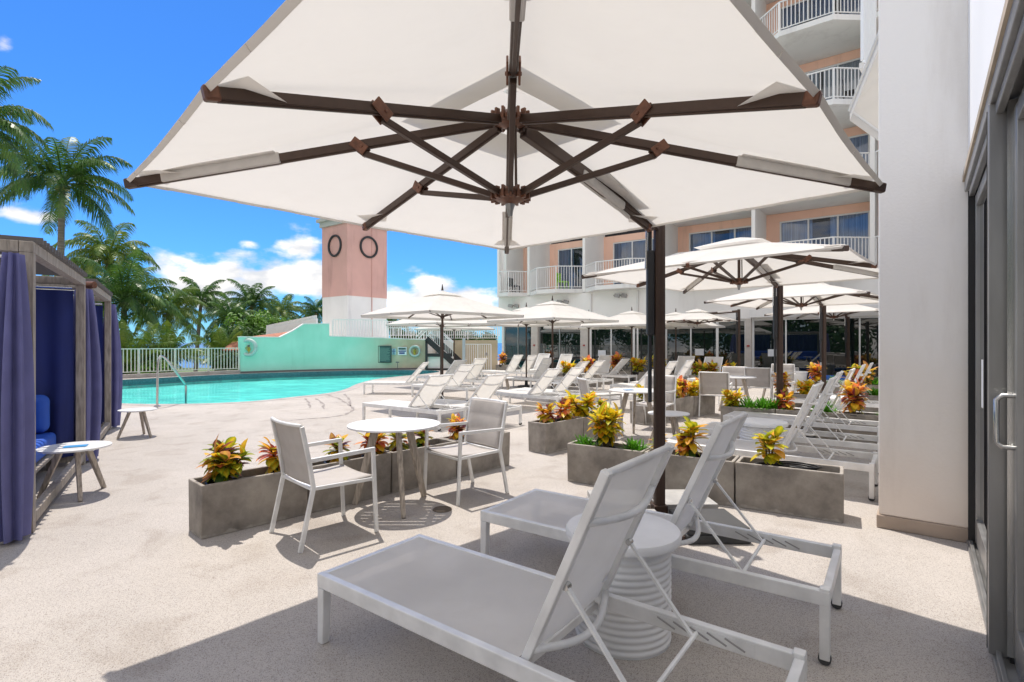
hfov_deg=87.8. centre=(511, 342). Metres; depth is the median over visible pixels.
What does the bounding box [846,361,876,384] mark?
croton plant
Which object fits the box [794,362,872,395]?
sun lounger
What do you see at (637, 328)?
rain pipe
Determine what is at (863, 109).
wing awning
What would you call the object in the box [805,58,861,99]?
window
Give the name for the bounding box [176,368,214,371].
ground
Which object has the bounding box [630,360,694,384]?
sun lounger
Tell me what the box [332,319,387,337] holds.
terrace railing
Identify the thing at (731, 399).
croton plant
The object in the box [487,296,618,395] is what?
market umbrella
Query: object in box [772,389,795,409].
croton plant
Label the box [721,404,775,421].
concrete planter
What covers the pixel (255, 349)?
ring buoy
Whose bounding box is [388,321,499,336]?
terrace railing
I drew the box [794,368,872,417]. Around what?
sun lounger
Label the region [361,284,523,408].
market umbrella
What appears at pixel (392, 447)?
croton plant
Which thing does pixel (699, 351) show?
notice
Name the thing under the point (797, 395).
concrete planter
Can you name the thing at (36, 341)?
pool cabana
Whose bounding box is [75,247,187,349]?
palm tree
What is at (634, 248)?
window
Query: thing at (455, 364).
sun lounger
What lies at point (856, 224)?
window
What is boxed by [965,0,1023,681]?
sliding door
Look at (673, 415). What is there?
side table
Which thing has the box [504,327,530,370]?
glass door
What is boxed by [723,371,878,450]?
sun lounger
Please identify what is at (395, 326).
palm tree
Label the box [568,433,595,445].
green fern
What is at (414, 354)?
ring buoy
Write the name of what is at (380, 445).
croton plant
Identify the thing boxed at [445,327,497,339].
terrace railing
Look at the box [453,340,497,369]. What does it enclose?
beige wall
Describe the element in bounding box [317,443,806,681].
sun lounger
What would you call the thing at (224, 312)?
palm tree
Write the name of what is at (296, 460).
dining chair
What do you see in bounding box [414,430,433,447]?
croton plant
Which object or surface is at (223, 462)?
croton plant
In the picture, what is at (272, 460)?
croton plant
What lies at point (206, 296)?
palm tree
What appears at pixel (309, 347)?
mint wall
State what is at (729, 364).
croton plant
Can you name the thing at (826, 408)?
green fern
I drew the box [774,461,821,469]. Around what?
hose coil
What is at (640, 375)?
concrete planter
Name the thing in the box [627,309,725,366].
market umbrella
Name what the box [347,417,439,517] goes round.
dining table
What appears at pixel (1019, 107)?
door leaf
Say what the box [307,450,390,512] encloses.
concrete planter
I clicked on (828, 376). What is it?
white daybed
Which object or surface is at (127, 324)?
palm tree
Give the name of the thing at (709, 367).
croton plant
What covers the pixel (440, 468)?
concrete planter
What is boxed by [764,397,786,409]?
green fern
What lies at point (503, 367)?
concrete planter
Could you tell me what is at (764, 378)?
dining chair
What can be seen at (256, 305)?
palm tree
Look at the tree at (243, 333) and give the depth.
33.21 m
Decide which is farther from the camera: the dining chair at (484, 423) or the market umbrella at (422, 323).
the market umbrella at (422, 323)
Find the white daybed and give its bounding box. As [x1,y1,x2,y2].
[807,375,845,382]
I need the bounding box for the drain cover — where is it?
[433,506,451,512]
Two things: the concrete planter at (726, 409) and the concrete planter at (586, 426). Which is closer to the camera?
the concrete planter at (586, 426)
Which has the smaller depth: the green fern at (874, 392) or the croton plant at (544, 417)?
the croton plant at (544, 417)
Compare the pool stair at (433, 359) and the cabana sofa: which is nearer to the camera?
the cabana sofa
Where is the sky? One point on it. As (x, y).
(124, 71)
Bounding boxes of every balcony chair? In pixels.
[509,278,519,291]
[557,273,568,288]
[842,79,853,98]
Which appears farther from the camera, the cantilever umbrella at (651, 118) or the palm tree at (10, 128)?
the palm tree at (10, 128)
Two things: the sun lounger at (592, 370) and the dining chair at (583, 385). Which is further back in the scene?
the sun lounger at (592, 370)
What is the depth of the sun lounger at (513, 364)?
20.98 m
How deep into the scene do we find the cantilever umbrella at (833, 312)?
17.02 m
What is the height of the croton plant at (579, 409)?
0.492 m
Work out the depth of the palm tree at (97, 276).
39.63 m
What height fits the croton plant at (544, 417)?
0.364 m
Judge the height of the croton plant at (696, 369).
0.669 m
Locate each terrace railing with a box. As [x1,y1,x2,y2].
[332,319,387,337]
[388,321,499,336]
[388,327,426,338]
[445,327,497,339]
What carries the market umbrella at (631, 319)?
on the pool deck
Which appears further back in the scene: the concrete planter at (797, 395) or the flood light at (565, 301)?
the flood light at (565, 301)
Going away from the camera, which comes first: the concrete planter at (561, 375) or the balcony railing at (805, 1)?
the concrete planter at (561, 375)
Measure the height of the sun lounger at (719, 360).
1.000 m
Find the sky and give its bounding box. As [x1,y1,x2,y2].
[0,0,501,342]
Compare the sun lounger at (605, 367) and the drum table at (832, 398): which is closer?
the drum table at (832, 398)
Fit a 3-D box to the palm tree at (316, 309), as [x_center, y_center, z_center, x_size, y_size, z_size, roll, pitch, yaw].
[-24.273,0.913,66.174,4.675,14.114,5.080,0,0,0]
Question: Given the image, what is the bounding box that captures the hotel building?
[497,0,878,382]
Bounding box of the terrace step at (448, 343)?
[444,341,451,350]
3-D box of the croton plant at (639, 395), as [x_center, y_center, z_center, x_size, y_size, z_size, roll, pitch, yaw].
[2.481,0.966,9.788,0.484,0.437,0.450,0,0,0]
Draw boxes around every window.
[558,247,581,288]
[613,238,652,283]
[689,226,750,250]
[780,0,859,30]
[780,210,869,258]
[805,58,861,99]
[849,133,869,163]
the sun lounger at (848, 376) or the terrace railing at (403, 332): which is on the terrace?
the terrace railing at (403, 332)
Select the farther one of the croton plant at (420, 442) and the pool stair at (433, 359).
the pool stair at (433, 359)
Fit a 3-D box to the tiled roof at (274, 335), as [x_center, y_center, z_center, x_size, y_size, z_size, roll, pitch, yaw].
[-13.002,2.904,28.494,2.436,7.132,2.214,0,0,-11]
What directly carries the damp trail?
on the pool deck
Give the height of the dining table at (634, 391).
0.745 m
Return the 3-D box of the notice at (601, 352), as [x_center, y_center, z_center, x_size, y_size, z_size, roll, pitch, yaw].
[4.206,0.485,24.903,0.400,0.270,0.012,0,0,38]
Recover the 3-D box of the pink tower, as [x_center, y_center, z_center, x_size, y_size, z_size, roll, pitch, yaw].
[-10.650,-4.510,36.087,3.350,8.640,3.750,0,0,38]
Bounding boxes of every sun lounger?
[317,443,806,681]
[362,374,466,430]
[363,362,429,393]
[411,364,478,400]
[416,360,473,385]
[416,373,521,424]
[464,358,487,382]
[480,411,842,665]
[481,355,531,380]
[494,355,536,381]
[494,368,573,412]
[501,358,562,386]
[509,367,595,402]
[516,353,551,376]
[530,361,597,390]
[548,360,613,390]
[556,354,572,372]
[575,370,652,399]
[581,355,611,377]
[582,359,636,382]
[610,361,687,391]
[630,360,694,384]
[665,381,878,500]
[671,356,694,377]
[687,357,722,382]
[697,376,878,474]
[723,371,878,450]
[773,364,878,407]
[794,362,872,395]
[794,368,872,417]
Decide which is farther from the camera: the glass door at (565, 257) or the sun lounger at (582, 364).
the glass door at (565, 257)
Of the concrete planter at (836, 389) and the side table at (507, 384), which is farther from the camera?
the side table at (507, 384)
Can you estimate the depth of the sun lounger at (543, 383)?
11.72 m
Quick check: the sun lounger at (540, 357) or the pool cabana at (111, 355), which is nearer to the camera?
the pool cabana at (111, 355)
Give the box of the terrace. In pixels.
[428,340,448,352]
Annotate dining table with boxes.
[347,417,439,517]
[609,388,652,438]
[718,375,756,410]
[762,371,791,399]
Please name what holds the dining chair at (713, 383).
on the pool deck
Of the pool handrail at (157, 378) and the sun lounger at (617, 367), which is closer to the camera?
the pool handrail at (157, 378)
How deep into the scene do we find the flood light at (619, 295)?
23.98 m
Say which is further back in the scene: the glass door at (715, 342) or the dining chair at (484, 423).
the glass door at (715, 342)
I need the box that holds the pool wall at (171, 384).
[122,375,407,388]
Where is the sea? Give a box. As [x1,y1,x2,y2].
[136,343,501,367]
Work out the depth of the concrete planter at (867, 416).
7.96 m
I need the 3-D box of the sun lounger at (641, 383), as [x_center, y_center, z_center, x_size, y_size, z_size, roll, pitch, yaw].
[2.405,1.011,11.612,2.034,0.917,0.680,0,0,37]
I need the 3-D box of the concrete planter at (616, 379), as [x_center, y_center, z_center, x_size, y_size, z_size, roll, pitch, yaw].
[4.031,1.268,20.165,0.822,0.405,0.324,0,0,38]
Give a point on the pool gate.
(486, 353)
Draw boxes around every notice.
[598,350,605,355]
[695,349,703,354]
[768,349,773,355]
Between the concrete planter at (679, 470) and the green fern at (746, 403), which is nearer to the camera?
the concrete planter at (679, 470)
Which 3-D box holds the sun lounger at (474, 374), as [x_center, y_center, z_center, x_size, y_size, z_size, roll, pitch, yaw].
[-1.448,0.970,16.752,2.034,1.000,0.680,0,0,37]
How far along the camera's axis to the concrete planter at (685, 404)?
10.37 m
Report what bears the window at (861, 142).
in the hotel building
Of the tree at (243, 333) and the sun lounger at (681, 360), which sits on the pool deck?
the sun lounger at (681, 360)
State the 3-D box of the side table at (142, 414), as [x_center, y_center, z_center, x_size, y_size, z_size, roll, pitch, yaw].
[-5.873,1.258,8.345,0.513,0.432,0.526,0,0,38]
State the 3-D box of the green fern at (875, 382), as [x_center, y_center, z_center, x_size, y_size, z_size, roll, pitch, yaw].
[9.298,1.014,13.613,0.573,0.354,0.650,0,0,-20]
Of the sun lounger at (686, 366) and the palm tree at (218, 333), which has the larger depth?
the palm tree at (218, 333)
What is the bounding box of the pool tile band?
[123,370,438,404]
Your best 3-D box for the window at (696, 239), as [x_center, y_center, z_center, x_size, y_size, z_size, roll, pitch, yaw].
[9.261,-3.785,23.331,2.990,2.390,0.101,0,0,38]
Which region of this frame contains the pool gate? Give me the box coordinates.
[462,338,491,369]
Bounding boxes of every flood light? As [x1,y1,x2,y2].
[508,304,518,307]
[556,300,568,303]
[613,293,626,297]
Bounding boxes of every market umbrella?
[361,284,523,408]
[386,319,494,374]
[414,326,494,359]
[470,303,580,387]
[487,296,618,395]
[543,324,633,354]
[582,307,674,382]
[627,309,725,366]
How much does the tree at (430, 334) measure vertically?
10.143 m
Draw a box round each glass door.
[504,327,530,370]
[539,327,579,372]
[589,328,652,371]
[665,319,744,373]
[752,316,878,382]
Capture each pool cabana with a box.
[0,235,101,543]
[36,278,122,452]
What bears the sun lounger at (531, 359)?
on the pool deck
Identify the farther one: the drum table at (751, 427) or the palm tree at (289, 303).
the palm tree at (289, 303)
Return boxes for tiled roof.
[222,341,237,362]
[254,332,286,336]
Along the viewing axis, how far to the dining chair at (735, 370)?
12.81 m
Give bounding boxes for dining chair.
[269,417,378,552]
[423,397,508,505]
[577,377,623,434]
[632,375,676,431]
[698,372,732,416]
[718,366,747,404]
[744,367,772,400]
[771,364,795,391]
[791,371,807,388]
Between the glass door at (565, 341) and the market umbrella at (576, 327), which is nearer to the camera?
the market umbrella at (576, 327)
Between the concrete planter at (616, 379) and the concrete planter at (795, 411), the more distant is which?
the concrete planter at (616, 379)
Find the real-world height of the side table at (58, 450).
0.482 m
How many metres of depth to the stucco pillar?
4.07 m
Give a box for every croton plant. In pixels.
[197,434,254,483]
[256,437,280,473]
[322,432,351,463]
[354,432,388,456]
[387,433,408,451]
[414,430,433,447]
[446,412,466,439]
[498,352,506,366]
[535,402,558,422]
[554,397,574,421]
[559,360,576,375]
[565,390,598,416]
[580,354,594,372]
[586,401,625,447]
[594,397,606,414]
[609,351,624,373]
[628,357,647,374]
[633,384,645,401]
[673,416,708,457]
[675,432,697,455]
[676,375,689,397]
[686,379,699,395]
[690,359,704,377]
[701,360,718,371]
[719,388,743,406]
[721,360,734,370]
[750,426,787,465]
[772,372,792,392]
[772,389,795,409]
[792,379,815,393]
[807,362,821,383]
[836,377,872,415]
[841,369,868,387]
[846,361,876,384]
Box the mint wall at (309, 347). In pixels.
[237,323,424,372]
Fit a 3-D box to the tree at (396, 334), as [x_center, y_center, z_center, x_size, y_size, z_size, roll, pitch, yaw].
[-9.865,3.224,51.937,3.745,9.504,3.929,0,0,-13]
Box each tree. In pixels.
[0,65,54,201]
[0,135,134,276]
[41,259,114,301]
[53,220,160,297]
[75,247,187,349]
[103,309,137,346]
[119,319,181,373]
[122,358,173,373]
[127,275,207,345]
[135,319,212,365]
[172,276,226,371]
[183,324,242,364]
[198,291,256,338]
[202,324,265,354]
[210,351,237,370]
[221,309,286,335]
[224,279,283,324]
[262,294,307,319]
[284,313,321,322]
[300,296,321,322]
[387,319,407,336]
[391,329,425,338]
[418,331,475,339]
[452,330,496,339]
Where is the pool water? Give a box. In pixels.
[122,373,426,402]
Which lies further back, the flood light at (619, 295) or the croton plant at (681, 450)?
the flood light at (619, 295)
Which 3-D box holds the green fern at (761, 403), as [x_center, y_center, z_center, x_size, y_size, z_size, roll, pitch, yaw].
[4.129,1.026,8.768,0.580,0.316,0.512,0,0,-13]
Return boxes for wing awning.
[848,30,878,140]
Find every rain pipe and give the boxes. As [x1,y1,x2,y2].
[590,293,591,357]
[637,290,637,358]
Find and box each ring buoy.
[244,338,257,356]
[409,345,420,356]
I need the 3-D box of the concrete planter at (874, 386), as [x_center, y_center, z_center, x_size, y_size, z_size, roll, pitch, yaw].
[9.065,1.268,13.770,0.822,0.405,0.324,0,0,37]
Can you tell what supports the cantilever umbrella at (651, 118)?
on the pool deck
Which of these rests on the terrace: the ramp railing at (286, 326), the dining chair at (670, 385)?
the ramp railing at (286, 326)
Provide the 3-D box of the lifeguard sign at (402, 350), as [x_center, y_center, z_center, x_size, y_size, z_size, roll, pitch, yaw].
[-6.000,0.450,29.109,0.480,0.440,0.044,0,0,0]
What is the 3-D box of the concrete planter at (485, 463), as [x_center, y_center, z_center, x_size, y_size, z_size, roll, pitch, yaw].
[-0.420,1.268,6.188,0.324,0.405,0.822,0,0,43]
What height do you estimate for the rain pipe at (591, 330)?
3.750 m
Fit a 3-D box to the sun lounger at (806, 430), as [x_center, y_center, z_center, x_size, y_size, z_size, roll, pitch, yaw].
[3.488,0.942,6.772,2.034,1.057,0.680,0,0,37]
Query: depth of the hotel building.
21.53 m
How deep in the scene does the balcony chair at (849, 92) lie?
18.81 m
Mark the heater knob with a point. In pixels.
(91, 284)
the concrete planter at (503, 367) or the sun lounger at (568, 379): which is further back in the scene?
the concrete planter at (503, 367)
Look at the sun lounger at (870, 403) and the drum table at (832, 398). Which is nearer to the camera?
the drum table at (832, 398)
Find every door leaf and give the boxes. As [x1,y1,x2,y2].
[975,166,986,579]
[1014,87,1023,681]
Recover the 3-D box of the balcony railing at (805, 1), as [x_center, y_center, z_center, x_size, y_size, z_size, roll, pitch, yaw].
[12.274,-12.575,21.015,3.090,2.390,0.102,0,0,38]
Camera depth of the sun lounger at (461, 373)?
13.87 m
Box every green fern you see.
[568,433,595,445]
[618,437,650,450]
[730,395,759,408]
[750,396,776,409]
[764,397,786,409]
[811,400,838,413]
[866,376,878,384]
[866,387,878,395]
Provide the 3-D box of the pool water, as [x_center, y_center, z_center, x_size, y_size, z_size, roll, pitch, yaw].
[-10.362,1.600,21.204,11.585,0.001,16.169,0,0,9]
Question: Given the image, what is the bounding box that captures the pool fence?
[121,348,239,378]
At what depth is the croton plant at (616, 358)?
20.12 m
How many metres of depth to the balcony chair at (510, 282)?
28.22 m
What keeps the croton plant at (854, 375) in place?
in the concrete planter at (872, 409)
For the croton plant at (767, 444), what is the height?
0.450 m
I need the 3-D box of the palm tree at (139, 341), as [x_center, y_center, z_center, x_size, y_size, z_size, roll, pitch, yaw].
[-18.379,3.380,25.951,4.014,9.179,4.106,0,0,14]
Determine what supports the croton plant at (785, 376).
in the concrete planter at (797, 395)
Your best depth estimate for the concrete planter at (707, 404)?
10.84 m
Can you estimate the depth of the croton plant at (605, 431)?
5.52 m
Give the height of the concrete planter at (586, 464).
0.405 m
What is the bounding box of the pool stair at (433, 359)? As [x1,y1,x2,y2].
[424,331,461,369]
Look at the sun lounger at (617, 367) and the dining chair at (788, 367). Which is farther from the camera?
the sun lounger at (617, 367)
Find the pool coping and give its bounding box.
[122,370,444,404]
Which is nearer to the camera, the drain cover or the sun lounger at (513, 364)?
the drain cover
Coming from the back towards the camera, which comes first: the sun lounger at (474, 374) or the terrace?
the terrace
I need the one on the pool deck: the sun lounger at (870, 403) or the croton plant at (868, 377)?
the sun lounger at (870, 403)
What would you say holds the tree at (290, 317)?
on the ground
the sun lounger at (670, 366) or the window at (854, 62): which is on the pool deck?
the sun lounger at (670, 366)
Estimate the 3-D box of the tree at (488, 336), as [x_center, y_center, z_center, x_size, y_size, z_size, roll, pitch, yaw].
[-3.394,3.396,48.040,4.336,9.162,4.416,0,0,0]
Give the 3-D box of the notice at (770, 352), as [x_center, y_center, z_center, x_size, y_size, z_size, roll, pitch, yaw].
[10.052,0.385,20.407,0.450,0.270,0.012,0,0,38]
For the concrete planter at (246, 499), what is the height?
0.405 m
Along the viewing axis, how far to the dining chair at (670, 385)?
9.23 m
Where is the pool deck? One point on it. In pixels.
(126, 575)
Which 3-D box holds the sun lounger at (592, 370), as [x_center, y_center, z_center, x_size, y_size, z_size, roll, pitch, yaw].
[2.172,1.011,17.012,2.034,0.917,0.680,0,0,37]
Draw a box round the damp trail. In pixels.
[297,394,353,419]
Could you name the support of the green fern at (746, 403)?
in the concrete planter at (726, 409)
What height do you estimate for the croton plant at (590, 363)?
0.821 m
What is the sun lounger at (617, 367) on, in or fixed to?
on the pool deck
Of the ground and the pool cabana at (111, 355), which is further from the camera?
the ground
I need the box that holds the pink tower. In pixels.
[316,219,387,337]
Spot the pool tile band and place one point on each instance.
(145, 381)
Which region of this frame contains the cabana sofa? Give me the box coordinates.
[36,395,55,472]
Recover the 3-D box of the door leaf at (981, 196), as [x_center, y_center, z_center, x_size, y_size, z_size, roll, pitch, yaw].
[2.823,0.181,3.136,1.059,2.462,1.361,0,0,0]
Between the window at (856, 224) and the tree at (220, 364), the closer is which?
the window at (856, 224)
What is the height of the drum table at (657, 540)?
0.537 m
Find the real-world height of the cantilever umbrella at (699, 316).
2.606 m
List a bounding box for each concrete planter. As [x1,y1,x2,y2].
[188,466,307,538]
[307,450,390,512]
[384,438,456,492]
[440,431,509,477]
[496,364,507,370]
[528,416,582,453]
[556,373,575,385]
[567,439,652,484]
[574,411,615,439]
[576,374,601,386]
[607,370,626,381]
[627,371,645,380]
[630,400,669,424]
[644,448,739,505]
[670,396,693,418]
[685,395,714,416]
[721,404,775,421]
[735,456,843,522]
[774,392,818,407]
[776,408,835,438]
[813,382,842,393]
[836,393,878,412]
[837,411,878,442]
[843,385,878,392]
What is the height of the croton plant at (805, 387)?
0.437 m
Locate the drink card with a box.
[62,444,88,447]
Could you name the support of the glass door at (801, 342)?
in the hotel building
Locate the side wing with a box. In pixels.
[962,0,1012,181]
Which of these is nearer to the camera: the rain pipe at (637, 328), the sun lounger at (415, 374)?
the sun lounger at (415, 374)
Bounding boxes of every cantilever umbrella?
[123,0,886,543]
[581,237,878,437]
[665,309,740,366]
[704,283,878,391]
[764,304,878,383]
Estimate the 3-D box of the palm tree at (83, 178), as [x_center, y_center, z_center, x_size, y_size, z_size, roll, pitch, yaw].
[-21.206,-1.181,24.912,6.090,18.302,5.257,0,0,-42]
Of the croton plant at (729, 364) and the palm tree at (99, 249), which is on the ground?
the palm tree at (99, 249)
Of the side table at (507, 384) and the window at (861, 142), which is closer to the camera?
the side table at (507, 384)
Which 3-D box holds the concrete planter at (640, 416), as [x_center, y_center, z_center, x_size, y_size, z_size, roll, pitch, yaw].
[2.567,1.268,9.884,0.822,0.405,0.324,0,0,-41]
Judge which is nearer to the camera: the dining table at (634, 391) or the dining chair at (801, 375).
the dining table at (634, 391)
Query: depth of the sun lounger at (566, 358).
22.33 m
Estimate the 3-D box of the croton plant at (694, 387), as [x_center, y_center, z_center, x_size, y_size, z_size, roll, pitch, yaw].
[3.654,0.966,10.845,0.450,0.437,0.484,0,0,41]
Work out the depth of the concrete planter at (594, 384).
17.70 m
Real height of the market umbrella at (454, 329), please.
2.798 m
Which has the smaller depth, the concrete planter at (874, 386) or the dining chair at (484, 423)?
the dining chair at (484, 423)
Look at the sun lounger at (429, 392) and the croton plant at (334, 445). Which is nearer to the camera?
the croton plant at (334, 445)
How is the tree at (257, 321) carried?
on the ground
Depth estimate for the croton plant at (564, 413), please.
7.48 m
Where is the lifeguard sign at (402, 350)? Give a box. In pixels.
[398,347,406,354]
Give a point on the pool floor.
(213, 392)
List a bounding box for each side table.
[36,441,111,501]
[117,407,156,438]
[505,377,513,389]
[648,410,689,445]
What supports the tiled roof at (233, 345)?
on the ground
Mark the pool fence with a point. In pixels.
(147, 375)
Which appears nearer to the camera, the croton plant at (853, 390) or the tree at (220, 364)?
the croton plant at (853, 390)
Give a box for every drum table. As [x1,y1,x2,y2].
[565,513,681,659]
[740,418,788,456]
[819,395,848,429]
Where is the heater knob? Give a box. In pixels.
[85,281,96,287]
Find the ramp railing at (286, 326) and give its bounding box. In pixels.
[266,315,317,333]
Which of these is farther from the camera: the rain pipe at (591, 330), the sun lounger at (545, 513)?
the rain pipe at (591, 330)
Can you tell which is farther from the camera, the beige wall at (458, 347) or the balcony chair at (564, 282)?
the beige wall at (458, 347)
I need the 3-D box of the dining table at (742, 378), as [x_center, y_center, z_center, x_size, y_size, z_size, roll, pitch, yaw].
[4.832,1.103,11.500,0.820,0.745,0.820,0,0,-11]
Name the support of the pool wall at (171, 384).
on the pool floor
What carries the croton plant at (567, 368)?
in the concrete planter at (561, 375)
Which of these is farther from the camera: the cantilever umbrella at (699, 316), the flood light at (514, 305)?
the flood light at (514, 305)
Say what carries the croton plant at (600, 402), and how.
in the concrete planter at (586, 426)
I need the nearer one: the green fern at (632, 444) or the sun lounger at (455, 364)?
the green fern at (632, 444)
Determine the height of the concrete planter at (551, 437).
0.405 m
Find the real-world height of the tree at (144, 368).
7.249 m
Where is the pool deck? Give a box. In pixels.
[0,361,996,681]
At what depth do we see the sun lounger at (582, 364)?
15.98 m
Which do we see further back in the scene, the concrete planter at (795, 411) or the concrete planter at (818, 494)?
the concrete planter at (795, 411)
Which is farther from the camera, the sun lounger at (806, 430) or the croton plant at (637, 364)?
the croton plant at (637, 364)
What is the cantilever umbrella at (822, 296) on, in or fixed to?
on the pool deck
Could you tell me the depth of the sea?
313.89 m
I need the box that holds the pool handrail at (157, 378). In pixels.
[154,355,186,406]
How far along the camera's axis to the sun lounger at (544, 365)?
17.00 m
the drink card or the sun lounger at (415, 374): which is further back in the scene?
the sun lounger at (415, 374)
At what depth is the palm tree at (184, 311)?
33.67 m
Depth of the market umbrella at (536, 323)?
17.54 m
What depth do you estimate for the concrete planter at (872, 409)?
10.77 m
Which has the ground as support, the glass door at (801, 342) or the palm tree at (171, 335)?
the palm tree at (171, 335)
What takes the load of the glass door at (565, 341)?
in the hotel building
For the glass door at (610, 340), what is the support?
in the hotel building
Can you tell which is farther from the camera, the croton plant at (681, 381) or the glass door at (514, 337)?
the glass door at (514, 337)
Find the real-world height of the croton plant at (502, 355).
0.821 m
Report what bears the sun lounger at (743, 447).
on the pool deck
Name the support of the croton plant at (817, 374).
in the concrete planter at (836, 389)
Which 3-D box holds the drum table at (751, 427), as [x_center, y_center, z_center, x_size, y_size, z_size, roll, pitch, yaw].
[2.980,1.202,6.360,0.576,0.537,0.576,0,0,0]
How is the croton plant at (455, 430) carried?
in the concrete planter at (485, 463)
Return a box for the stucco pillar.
[876,0,967,542]
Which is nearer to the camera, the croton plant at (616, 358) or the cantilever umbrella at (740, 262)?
the cantilever umbrella at (740, 262)
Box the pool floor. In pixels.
[122,377,387,403]
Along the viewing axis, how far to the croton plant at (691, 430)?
5.07 m

